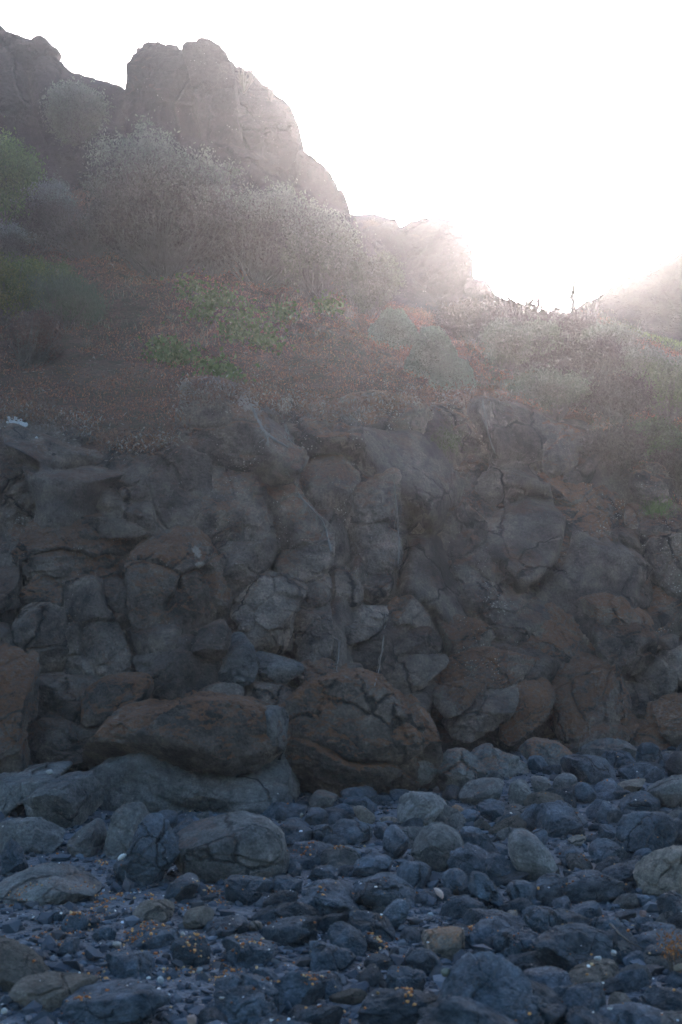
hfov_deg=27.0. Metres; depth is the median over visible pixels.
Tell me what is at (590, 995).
beach stone
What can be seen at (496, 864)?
beach stone
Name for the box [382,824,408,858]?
beach stone
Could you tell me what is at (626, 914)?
beach stone
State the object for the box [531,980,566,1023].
beach stone
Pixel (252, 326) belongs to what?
leafy plant
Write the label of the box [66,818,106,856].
beach boulder
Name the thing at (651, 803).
beach stone
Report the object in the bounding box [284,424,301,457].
dry root
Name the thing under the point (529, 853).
beach boulder
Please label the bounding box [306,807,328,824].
beach stone
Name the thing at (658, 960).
beach stone
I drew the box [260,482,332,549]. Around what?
cliff boulder
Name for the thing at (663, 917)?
beach stone
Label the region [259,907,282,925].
beach stone
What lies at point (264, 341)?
leafy plant
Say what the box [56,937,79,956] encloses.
beach stone
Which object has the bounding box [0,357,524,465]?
hanging groundcover
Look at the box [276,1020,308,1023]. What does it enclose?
beach stone
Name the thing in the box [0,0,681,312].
sky
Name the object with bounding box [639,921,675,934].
beach stone
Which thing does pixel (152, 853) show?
beach stone
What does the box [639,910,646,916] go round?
pebble
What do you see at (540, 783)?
beach boulder
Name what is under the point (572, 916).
beach stone
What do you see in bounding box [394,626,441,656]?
cliff boulder
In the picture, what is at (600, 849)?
beach stone
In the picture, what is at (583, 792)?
beach stone
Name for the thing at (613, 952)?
shell scrap
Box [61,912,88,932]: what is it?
beach stone
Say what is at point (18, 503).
cliff boulder
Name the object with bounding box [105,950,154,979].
beach stone
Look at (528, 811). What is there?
beach stone
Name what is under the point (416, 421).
cliff boulder
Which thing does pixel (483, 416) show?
dry root
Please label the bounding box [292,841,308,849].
beach stone
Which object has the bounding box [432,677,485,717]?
cliff boulder
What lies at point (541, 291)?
bare plant
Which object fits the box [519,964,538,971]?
beach stone
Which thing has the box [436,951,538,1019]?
beach stone
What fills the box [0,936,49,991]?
beach stone
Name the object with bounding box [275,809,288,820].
beach stone
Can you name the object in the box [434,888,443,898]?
shell
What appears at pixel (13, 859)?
beach stone
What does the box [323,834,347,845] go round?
beach stone
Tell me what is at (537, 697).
cliff boulder
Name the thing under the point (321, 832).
beach stone
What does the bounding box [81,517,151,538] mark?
cliff boulder
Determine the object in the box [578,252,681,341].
hill
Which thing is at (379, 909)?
beach stone
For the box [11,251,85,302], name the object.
shrub
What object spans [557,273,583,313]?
bare plant
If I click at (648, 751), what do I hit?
beach stone
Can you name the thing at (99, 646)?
cliff boulder
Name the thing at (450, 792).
beach stone
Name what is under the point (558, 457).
cliff boulder
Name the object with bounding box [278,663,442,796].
cliff boulder
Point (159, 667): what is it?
cliff boulder
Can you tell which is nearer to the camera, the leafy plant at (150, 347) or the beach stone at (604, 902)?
the beach stone at (604, 902)
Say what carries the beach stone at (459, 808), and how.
on the beach ground at (158, 893)
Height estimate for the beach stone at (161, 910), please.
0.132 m
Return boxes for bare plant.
[235,63,259,93]
[263,82,279,101]
[502,290,542,309]
[534,285,547,314]
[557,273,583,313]
[582,284,603,317]
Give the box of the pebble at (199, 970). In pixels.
[196,967,202,972]
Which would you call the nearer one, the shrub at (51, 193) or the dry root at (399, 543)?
the dry root at (399, 543)
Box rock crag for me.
[0,25,354,258]
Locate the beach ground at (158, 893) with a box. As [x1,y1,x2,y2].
[0,738,675,1023]
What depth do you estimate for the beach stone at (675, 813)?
10.10 m
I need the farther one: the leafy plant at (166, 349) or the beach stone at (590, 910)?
the leafy plant at (166, 349)
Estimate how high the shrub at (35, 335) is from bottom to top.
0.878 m
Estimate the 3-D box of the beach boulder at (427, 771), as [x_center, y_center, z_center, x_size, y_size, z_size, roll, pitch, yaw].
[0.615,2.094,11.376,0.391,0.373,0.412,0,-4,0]
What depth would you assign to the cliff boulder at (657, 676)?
14.93 m
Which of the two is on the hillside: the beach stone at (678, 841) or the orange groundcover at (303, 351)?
the orange groundcover at (303, 351)
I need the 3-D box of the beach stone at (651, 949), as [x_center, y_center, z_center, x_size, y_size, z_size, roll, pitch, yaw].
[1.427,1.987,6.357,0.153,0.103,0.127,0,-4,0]
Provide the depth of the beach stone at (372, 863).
8.08 m
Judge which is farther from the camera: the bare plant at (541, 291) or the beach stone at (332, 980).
the bare plant at (541, 291)
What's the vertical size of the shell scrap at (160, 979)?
0.038 m
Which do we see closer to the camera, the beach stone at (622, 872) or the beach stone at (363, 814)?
the beach stone at (622, 872)
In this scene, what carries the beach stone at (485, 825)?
on the beach ground at (158, 893)
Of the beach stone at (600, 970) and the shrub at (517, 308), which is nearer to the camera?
the beach stone at (600, 970)
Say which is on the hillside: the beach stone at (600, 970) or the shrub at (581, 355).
the shrub at (581, 355)
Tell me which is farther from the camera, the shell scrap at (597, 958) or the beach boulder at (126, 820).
the beach boulder at (126, 820)
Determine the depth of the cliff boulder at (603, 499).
16.24 m
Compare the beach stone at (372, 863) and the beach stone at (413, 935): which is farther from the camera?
the beach stone at (372, 863)
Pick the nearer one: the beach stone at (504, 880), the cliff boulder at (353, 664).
the beach stone at (504, 880)
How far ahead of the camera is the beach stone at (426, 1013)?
5.37 m
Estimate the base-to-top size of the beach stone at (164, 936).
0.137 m
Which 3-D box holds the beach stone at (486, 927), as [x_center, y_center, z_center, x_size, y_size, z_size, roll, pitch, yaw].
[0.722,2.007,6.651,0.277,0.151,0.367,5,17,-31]
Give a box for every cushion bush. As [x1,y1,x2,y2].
[368,305,417,349]
[403,325,457,378]
[428,355,476,392]
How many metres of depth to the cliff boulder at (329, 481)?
14.09 m
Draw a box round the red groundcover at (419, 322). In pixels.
[0,188,681,506]
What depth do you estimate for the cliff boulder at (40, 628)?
11.94 m
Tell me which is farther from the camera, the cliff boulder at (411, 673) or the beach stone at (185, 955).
the cliff boulder at (411, 673)
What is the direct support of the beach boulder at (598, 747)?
on the beach ground at (158, 893)
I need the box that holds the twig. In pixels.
[609,923,643,948]
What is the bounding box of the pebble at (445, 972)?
[441,968,449,976]
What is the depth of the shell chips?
6.62 m
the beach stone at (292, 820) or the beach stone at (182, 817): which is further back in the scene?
the beach stone at (182, 817)
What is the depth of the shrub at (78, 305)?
17.99 m
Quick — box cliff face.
[0,395,681,771]
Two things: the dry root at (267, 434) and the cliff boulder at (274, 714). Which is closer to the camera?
the cliff boulder at (274, 714)
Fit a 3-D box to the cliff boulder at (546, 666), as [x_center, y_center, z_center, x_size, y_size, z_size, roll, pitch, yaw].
[1.404,1.952,14.471,1.786,1.295,1.443,0,-4,0]
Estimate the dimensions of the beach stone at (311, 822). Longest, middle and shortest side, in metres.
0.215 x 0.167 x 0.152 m
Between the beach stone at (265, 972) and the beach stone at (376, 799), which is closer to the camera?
the beach stone at (265, 972)
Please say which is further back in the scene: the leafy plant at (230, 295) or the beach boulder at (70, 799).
the leafy plant at (230, 295)
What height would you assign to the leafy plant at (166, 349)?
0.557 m
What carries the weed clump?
on the beach ground at (158, 893)
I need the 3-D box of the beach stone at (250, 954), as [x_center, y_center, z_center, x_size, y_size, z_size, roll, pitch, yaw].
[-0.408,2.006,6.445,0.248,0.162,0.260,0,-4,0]
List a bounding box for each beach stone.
[0,838,28,875]
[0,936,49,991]
[8,970,98,1011]
[51,906,68,922]
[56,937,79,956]
[59,977,170,1023]
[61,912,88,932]
[88,916,100,927]
[92,925,116,941]
[101,987,116,990]
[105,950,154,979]
[113,812,180,885]
[126,921,180,949]
[132,898,174,922]
[156,810,178,827]
[164,872,199,900]
[170,933,210,967]
[173,817,194,832]
[177,812,196,823]
[183,906,214,928]
[198,1007,228,1023]
[201,893,218,900]
[202,915,249,937]
[213,972,279,1011]
[221,984,279,1023]
[222,934,253,950]
[224,874,272,905]
[225,936,278,968]
[249,905,273,920]
[249,921,262,930]
[252,967,278,981]
[255,872,272,878]
[257,1013,286,1023]
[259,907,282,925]
[261,915,309,945]
[262,890,298,906]
[263,802,307,820]
[271,875,301,894]
[273,971,325,1010]
[274,901,322,917]
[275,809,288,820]
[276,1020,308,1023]
[279,823,312,847]
[282,818,305,825]
[287,1004,308,1018]
[288,861,301,877]
[290,853,311,869]
[290,1004,343,1023]
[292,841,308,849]
[295,800,309,806]
[296,840,329,869]
[296,896,316,908]
[296,919,316,945]
[301,880,316,896]
[301,970,346,999]
[303,813,327,825]
[303,915,321,929]
[304,878,360,916]
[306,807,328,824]
[309,940,355,971]
[310,865,338,880]
[312,824,331,841]
[317,913,348,933]
[320,845,360,869]
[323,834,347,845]
[324,807,353,818]
[328,812,342,824]
[328,921,366,956]
[329,988,366,1004]
[332,818,372,844]
[333,803,355,816]
[338,865,353,876]
[340,786,377,799]
[342,906,359,923]
[343,796,377,809]
[345,845,360,854]
[349,910,394,941]
[352,852,392,876]
[353,805,375,823]
[353,872,416,908]
[356,963,385,988]
[357,988,438,1023]
[362,931,388,950]
[364,953,393,970]
[371,905,386,913]
[372,795,393,803]
[373,822,388,838]
[381,817,397,822]
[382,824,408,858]
[383,898,409,928]
[386,965,425,991]
[388,947,399,954]
[389,789,409,800]
[396,860,431,888]
[398,826,422,848]
[399,817,423,826]
[400,926,422,943]
[404,948,441,976]
[414,927,426,934]
[415,890,437,906]
[417,999,444,1022]
[421,926,464,959]
[423,1022,454,1023]
[432,996,518,1023]
[434,804,465,830]
[434,887,451,900]
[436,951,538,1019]
[439,894,488,919]
[441,868,468,883]
[442,784,459,800]
[443,868,467,894]
[447,842,489,872]
[452,805,463,812]
[453,883,463,895]
[455,925,471,948]
[458,882,475,896]
[459,832,498,853]
[460,826,482,833]
[461,809,479,822]
[462,908,525,927]
[465,916,510,946]
[468,871,503,907]
[472,949,482,953]
[474,818,482,827]
[476,798,505,821]
[480,820,491,829]
[480,937,493,949]
[484,853,515,877]
[488,771,502,779]
[488,815,526,834]
[489,870,529,886]
[490,836,497,841]
[492,926,537,958]
[493,803,526,823]
[493,842,507,855]
[495,827,515,840]
[497,897,534,914]
[499,813,516,821]
[506,880,535,902]
[506,950,544,966]
[507,910,517,915]
[517,1010,543,1023]
[519,816,535,831]
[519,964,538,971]
[520,803,536,819]
[522,905,568,933]
[523,791,563,805]
[523,966,570,988]
[527,755,547,771]
[530,980,546,985]
[531,829,547,844]
[531,923,612,971]
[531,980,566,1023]
[533,800,587,837]
[535,873,568,887]
[536,884,565,900]
[540,765,561,774]
[540,895,556,907]
[545,788,576,807]
[551,896,571,909]
[552,982,606,1023]
[555,908,590,924]
[558,844,583,868]
[560,754,615,784]
[561,788,571,791]
[563,870,572,876]
[563,873,624,902]
[565,853,592,870]
[566,1006,616,1023]
[567,835,585,845]
[568,784,578,801]
[568,869,601,882]
[568,958,619,983]
[570,901,601,919]
[573,782,596,802]
[577,827,584,833]
[585,799,621,823]
[586,835,599,841]
[588,823,600,830]
[588,838,626,864]
[589,916,622,930]
[593,778,617,790]
[594,856,622,871]
[596,785,616,800]
[596,790,628,798]
[597,824,615,839]
[597,1001,662,1023]
[598,900,611,904]
[601,750,634,768]
[601,860,638,883]
[603,977,624,993]
[605,925,643,964]
[608,991,631,1004]
[611,837,633,854]
[612,893,638,908]
[613,940,630,963]
[613,956,618,964]
[614,909,636,919]
[615,811,680,852]
[615,968,648,992]
[617,778,645,791]
[618,762,658,779]
[618,790,660,811]
[619,963,651,979]
[621,809,636,815]
[622,950,645,965]
[623,855,642,862]
[623,881,636,891]
[626,761,664,773]
[628,888,638,893]
[632,848,651,856]
[633,845,681,895]
[634,915,653,931]
[635,742,664,766]
[636,928,681,959]
[637,986,681,1010]
[638,895,650,907]
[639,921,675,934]
[643,769,664,783]
[643,952,669,968]
[644,945,677,961]
[655,911,673,922]
[657,890,681,914]
[659,1010,681,1023]
[663,753,670,768]
[664,970,681,989]
[665,751,681,776]
[667,912,681,928]
[668,809,681,818]
[675,829,681,845]
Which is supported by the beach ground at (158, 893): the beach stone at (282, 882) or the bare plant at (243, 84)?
the beach stone at (282, 882)
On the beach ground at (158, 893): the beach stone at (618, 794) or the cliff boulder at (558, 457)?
the beach stone at (618, 794)
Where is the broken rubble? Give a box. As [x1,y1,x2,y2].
[0,745,681,1023]
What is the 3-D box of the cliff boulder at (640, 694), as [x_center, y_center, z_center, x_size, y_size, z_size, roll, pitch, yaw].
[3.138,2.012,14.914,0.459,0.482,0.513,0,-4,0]
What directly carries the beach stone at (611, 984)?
on the beach ground at (158, 893)
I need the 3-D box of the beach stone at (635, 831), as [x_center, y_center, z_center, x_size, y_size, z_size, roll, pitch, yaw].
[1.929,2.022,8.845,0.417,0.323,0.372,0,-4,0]
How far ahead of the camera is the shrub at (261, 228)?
20.24 m
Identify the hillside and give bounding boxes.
[0,184,681,505]
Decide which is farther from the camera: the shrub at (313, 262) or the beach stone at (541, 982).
the shrub at (313, 262)
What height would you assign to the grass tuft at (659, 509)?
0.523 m
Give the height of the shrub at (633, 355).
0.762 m
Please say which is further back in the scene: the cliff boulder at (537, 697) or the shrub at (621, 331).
the shrub at (621, 331)
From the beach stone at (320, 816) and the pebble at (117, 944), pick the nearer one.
the pebble at (117, 944)
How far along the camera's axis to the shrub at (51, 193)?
21.20 m
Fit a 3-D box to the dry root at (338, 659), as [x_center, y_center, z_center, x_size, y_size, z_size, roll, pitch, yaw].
[-0.017,1.254,12.040,0.113,0.396,1.996,0,-4,-3]
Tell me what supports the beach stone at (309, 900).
on the beach ground at (158, 893)
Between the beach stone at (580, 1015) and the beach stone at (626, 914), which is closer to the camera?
the beach stone at (580, 1015)
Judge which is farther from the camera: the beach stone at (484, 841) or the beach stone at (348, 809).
the beach stone at (348, 809)
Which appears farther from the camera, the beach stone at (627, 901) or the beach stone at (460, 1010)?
the beach stone at (627, 901)
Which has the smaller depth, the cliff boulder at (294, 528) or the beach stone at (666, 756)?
the beach stone at (666, 756)
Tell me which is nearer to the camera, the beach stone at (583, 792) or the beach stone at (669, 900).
the beach stone at (669, 900)
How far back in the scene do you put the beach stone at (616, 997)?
5.61 m
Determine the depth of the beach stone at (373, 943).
6.60 m
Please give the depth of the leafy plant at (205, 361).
15.60 m
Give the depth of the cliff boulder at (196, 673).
11.69 m
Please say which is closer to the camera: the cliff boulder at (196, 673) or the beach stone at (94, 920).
the beach stone at (94, 920)
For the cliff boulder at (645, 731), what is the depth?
14.17 m
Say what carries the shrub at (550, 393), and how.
on the hillside
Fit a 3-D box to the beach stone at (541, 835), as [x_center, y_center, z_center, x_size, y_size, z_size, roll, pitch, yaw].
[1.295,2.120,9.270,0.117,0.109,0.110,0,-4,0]
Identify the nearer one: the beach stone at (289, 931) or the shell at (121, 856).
the beach stone at (289, 931)
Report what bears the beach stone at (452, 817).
on the beach ground at (158, 893)
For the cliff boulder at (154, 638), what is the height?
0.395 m
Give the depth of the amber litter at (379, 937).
6.67 m
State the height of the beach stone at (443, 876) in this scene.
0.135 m
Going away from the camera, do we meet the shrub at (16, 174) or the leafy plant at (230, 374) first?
the leafy plant at (230, 374)
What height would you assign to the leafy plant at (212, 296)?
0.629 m
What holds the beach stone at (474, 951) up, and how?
on the beach ground at (158, 893)
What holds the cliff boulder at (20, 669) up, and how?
on the cliff boulder at (16, 788)
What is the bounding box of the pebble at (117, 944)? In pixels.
[113,941,121,947]
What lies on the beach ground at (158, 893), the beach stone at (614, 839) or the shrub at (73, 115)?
the beach stone at (614, 839)
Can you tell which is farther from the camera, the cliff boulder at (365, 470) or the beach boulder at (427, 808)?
the cliff boulder at (365, 470)
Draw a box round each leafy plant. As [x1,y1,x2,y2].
[137,321,190,359]
[144,334,184,367]
[160,266,216,300]
[160,332,216,368]
[177,296,225,328]
[182,281,231,310]
[182,346,239,377]
[188,355,237,376]
[203,277,249,310]
[208,352,259,383]
[212,297,270,331]
[213,308,257,345]
[224,300,285,346]
[233,319,295,355]
[262,294,311,325]
[297,288,348,321]
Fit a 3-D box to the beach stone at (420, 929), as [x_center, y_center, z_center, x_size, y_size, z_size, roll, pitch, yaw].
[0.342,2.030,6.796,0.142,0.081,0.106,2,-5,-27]
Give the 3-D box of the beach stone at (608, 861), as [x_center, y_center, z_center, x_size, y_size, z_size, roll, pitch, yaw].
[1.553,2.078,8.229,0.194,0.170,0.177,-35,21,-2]
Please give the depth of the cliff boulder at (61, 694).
11.43 m
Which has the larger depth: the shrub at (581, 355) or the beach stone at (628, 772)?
the shrub at (581, 355)
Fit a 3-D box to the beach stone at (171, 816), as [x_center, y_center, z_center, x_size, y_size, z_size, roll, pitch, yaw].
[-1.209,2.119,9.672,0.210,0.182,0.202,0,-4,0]
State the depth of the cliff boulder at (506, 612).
14.80 m
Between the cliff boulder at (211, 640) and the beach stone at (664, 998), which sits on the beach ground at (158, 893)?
the beach stone at (664, 998)
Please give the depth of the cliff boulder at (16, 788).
10.22 m
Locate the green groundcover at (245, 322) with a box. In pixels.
[9,259,473,371]
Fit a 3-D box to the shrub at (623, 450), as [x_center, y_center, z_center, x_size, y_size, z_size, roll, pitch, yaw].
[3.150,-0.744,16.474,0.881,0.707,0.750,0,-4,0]
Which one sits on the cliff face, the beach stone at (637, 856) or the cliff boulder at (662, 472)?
the cliff boulder at (662, 472)
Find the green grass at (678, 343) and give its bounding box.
[615,321,681,349]
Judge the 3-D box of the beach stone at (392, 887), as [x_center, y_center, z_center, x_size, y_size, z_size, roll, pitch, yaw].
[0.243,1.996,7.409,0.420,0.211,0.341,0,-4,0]
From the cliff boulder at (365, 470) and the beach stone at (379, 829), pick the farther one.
the cliff boulder at (365, 470)
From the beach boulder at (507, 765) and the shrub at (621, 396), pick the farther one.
the shrub at (621, 396)
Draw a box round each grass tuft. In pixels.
[429,416,475,463]
[633,491,680,519]
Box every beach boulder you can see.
[0,817,64,853]
[0,863,101,905]
[22,771,104,827]
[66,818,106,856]
[102,801,149,859]
[174,811,289,882]
[308,789,337,808]
[397,791,446,825]
[410,821,463,871]
[416,760,437,789]
[435,747,487,790]
[458,777,503,804]
[471,743,528,777]
[507,828,557,880]
[508,779,530,805]
[518,737,571,765]
[531,776,550,792]
[553,772,576,789]
[578,738,636,758]
[647,774,681,808]
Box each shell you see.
[118,853,126,860]
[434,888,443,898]
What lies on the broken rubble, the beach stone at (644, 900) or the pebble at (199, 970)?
the pebble at (199, 970)
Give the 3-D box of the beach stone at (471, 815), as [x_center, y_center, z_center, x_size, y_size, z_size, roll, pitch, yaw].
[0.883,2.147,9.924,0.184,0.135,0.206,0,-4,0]
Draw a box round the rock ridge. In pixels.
[351,213,516,314]
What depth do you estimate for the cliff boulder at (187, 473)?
13.17 m
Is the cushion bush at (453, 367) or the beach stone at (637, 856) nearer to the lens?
the beach stone at (637, 856)
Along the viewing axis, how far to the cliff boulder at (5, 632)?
11.97 m
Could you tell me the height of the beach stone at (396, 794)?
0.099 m
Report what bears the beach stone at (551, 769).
on the beach ground at (158, 893)
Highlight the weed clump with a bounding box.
[654,929,681,971]
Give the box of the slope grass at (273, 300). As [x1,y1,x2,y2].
[0,182,671,351]
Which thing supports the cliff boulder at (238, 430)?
on the cliff face
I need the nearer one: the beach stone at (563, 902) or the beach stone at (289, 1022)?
the beach stone at (289, 1022)
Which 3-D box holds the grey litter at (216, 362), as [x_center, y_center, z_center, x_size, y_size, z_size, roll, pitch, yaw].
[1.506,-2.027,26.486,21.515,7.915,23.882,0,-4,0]
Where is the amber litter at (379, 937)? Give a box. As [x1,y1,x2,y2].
[4,756,675,1023]
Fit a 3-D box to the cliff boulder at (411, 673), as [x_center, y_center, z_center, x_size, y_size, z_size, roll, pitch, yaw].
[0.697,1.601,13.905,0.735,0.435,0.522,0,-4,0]
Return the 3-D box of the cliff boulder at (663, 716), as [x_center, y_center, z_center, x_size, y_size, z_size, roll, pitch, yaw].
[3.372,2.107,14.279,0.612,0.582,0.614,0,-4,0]
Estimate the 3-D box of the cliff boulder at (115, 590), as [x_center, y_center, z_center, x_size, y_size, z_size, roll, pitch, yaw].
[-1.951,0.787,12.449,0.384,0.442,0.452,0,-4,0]
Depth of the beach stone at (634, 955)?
6.31 m
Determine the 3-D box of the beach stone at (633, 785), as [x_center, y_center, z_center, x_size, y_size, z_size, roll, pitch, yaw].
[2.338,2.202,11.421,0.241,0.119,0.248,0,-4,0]
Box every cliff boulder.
[0,406,96,525]
[0,513,136,585]
[0,565,22,625]
[0,622,10,645]
[0,643,40,773]
[0,760,72,818]
[10,602,69,672]
[19,574,62,608]
[26,672,98,729]
[26,717,87,774]
[62,574,135,678]
[75,724,100,742]
[80,672,153,726]
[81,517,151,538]
[82,690,290,776]
[92,430,213,543]
[92,752,299,813]
[103,577,130,624]
[124,525,232,635]
[125,624,181,654]
[132,651,185,699]
[167,648,222,699]
[174,375,308,485]
[189,619,231,660]
[194,466,275,544]
[198,681,244,695]
[213,538,279,603]
[218,631,259,686]
[230,571,307,654]
[244,681,292,704]
[256,651,303,683]
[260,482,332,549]
[265,705,288,759]
[272,531,334,582]
[274,397,366,461]
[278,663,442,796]
[288,658,339,687]
[293,602,333,661]
[299,454,360,532]
[300,573,332,607]
[330,565,363,606]
[336,390,434,433]
[345,623,380,647]
[348,413,389,484]
[348,467,407,577]
[348,662,362,667]
[351,629,387,669]
[353,604,388,626]
[362,573,393,604]
[369,665,381,673]
[387,595,430,627]
[388,653,448,694]
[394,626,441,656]
[411,454,513,583]
[431,641,560,752]
[432,646,539,688]
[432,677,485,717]
[434,614,496,655]
[435,390,488,458]
[442,684,518,742]
[457,580,550,645]
[498,677,555,745]
[527,602,595,670]
[531,420,581,477]
[537,472,625,528]
[550,651,639,753]
[555,506,612,564]
[577,592,653,626]
[587,410,619,431]
[591,622,658,675]
[624,502,646,528]
[625,681,656,718]
[628,469,668,503]
[630,719,671,750]
[634,655,678,699]
[635,510,681,599]
[637,578,653,608]
[640,462,679,501]
[644,585,681,637]
[644,692,681,747]
[657,634,678,649]
[657,640,681,688]
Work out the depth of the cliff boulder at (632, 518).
16.30 m
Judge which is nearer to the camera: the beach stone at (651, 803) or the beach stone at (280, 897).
the beach stone at (280, 897)
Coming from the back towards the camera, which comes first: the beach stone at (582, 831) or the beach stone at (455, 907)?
the beach stone at (582, 831)
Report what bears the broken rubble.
on the beach ground at (158, 893)
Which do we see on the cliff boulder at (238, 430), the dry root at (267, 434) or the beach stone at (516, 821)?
the dry root at (267, 434)
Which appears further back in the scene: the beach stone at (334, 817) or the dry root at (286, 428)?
the dry root at (286, 428)
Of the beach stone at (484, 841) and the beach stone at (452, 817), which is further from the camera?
the beach stone at (452, 817)
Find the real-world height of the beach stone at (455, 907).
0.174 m
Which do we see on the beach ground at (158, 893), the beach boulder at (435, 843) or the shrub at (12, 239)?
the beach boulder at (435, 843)
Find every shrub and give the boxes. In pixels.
[0,116,55,239]
[0,216,49,264]
[0,247,57,327]
[0,302,70,369]
[2,261,120,331]
[5,167,82,251]
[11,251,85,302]
[31,199,118,261]
[38,76,115,150]
[70,109,255,280]
[179,172,249,278]
[197,177,333,289]
[274,199,371,302]
[328,246,409,320]
[427,294,502,345]
[478,311,568,377]
[484,278,567,328]
[494,359,599,421]
[510,300,604,342]
[523,325,636,385]
[569,364,659,429]
[575,312,655,349]
[579,419,649,476]
[608,338,675,389]
[626,405,681,462]
[631,354,681,422]
[638,442,681,502]
[664,354,681,369]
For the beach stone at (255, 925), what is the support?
on the beach ground at (158, 893)
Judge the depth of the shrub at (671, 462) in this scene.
16.56 m
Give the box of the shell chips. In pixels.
[1,743,681,1023]
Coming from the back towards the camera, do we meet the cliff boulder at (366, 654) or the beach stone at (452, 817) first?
the cliff boulder at (366, 654)
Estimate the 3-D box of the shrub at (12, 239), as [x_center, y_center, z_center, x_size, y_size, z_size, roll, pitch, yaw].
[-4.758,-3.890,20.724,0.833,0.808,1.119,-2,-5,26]
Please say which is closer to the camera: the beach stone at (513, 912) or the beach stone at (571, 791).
the beach stone at (513, 912)
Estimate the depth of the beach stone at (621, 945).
6.39 m
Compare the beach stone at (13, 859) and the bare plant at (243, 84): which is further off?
the bare plant at (243, 84)
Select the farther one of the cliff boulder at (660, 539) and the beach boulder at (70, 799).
the cliff boulder at (660, 539)
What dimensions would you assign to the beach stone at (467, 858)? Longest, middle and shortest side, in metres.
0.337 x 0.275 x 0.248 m
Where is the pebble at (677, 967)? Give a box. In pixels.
[673,963,681,971]
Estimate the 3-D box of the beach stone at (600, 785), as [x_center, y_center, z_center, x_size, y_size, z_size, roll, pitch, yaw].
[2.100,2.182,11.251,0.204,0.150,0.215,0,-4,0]
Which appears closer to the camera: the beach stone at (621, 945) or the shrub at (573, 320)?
the beach stone at (621, 945)
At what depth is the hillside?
17.26 m
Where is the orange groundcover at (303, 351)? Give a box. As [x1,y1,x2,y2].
[0,317,681,462]
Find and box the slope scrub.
[449,303,681,500]
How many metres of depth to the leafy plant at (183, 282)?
19.01 m
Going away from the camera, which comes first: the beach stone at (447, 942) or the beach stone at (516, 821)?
the beach stone at (447, 942)
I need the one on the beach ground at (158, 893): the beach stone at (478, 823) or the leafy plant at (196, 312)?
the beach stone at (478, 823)
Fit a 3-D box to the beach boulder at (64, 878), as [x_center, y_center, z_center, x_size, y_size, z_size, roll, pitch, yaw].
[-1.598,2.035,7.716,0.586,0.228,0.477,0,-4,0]
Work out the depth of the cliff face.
15.14 m
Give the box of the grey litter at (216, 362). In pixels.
[0,186,635,420]
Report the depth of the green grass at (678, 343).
25.15 m
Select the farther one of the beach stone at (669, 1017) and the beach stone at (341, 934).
the beach stone at (341, 934)
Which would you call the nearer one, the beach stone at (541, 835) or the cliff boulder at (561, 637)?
the beach stone at (541, 835)
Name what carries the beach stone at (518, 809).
on the beach ground at (158, 893)
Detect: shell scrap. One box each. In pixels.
[1,1008,7,1013]
[157,976,163,983]
[594,956,601,960]
[611,950,616,955]
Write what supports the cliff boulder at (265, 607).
on the cliff face
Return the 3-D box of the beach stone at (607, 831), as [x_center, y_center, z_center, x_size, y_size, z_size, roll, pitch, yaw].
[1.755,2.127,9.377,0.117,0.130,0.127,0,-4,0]
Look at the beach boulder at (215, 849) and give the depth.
8.03 m
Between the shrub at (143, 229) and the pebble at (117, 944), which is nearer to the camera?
the pebble at (117, 944)
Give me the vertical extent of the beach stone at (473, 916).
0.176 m
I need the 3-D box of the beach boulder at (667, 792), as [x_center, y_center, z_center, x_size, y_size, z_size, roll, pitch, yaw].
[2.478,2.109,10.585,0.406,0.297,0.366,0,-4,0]
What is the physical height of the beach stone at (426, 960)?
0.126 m
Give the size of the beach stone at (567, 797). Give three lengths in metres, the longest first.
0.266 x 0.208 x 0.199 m
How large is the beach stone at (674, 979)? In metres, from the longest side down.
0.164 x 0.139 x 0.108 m
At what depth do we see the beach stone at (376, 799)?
10.72 m
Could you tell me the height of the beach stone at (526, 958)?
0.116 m
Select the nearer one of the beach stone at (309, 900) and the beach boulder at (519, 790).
the beach stone at (309, 900)
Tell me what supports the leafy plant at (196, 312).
on the hillside
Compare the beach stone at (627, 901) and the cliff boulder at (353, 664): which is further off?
the cliff boulder at (353, 664)
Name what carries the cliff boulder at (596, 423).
on the cliff face
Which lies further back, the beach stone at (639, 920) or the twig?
the beach stone at (639, 920)
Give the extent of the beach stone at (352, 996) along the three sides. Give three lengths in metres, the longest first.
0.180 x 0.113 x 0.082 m
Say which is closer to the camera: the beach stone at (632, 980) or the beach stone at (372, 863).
the beach stone at (632, 980)
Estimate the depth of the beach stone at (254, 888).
7.54 m
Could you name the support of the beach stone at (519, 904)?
on the beach ground at (158, 893)
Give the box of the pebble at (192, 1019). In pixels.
[187,1014,196,1023]
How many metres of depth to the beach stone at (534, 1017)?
5.25 m
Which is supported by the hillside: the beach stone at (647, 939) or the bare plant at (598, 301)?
the bare plant at (598, 301)
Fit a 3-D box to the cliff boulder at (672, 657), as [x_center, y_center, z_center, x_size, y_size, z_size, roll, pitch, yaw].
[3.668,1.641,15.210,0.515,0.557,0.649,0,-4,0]
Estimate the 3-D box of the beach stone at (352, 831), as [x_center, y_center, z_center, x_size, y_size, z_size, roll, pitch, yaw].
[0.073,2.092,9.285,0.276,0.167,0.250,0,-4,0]
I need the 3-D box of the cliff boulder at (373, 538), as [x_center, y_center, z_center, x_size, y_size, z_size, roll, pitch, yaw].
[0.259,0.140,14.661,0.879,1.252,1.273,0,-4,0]
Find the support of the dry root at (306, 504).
attached to the cliff face
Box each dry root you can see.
[248,401,287,447]
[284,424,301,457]
[285,472,330,551]
[330,636,350,687]
[374,605,386,685]
[393,480,401,570]
[481,401,496,457]
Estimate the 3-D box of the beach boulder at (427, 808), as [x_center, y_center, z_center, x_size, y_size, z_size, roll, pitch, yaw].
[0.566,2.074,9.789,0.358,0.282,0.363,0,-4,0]
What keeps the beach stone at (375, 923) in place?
on the beach ground at (158, 893)

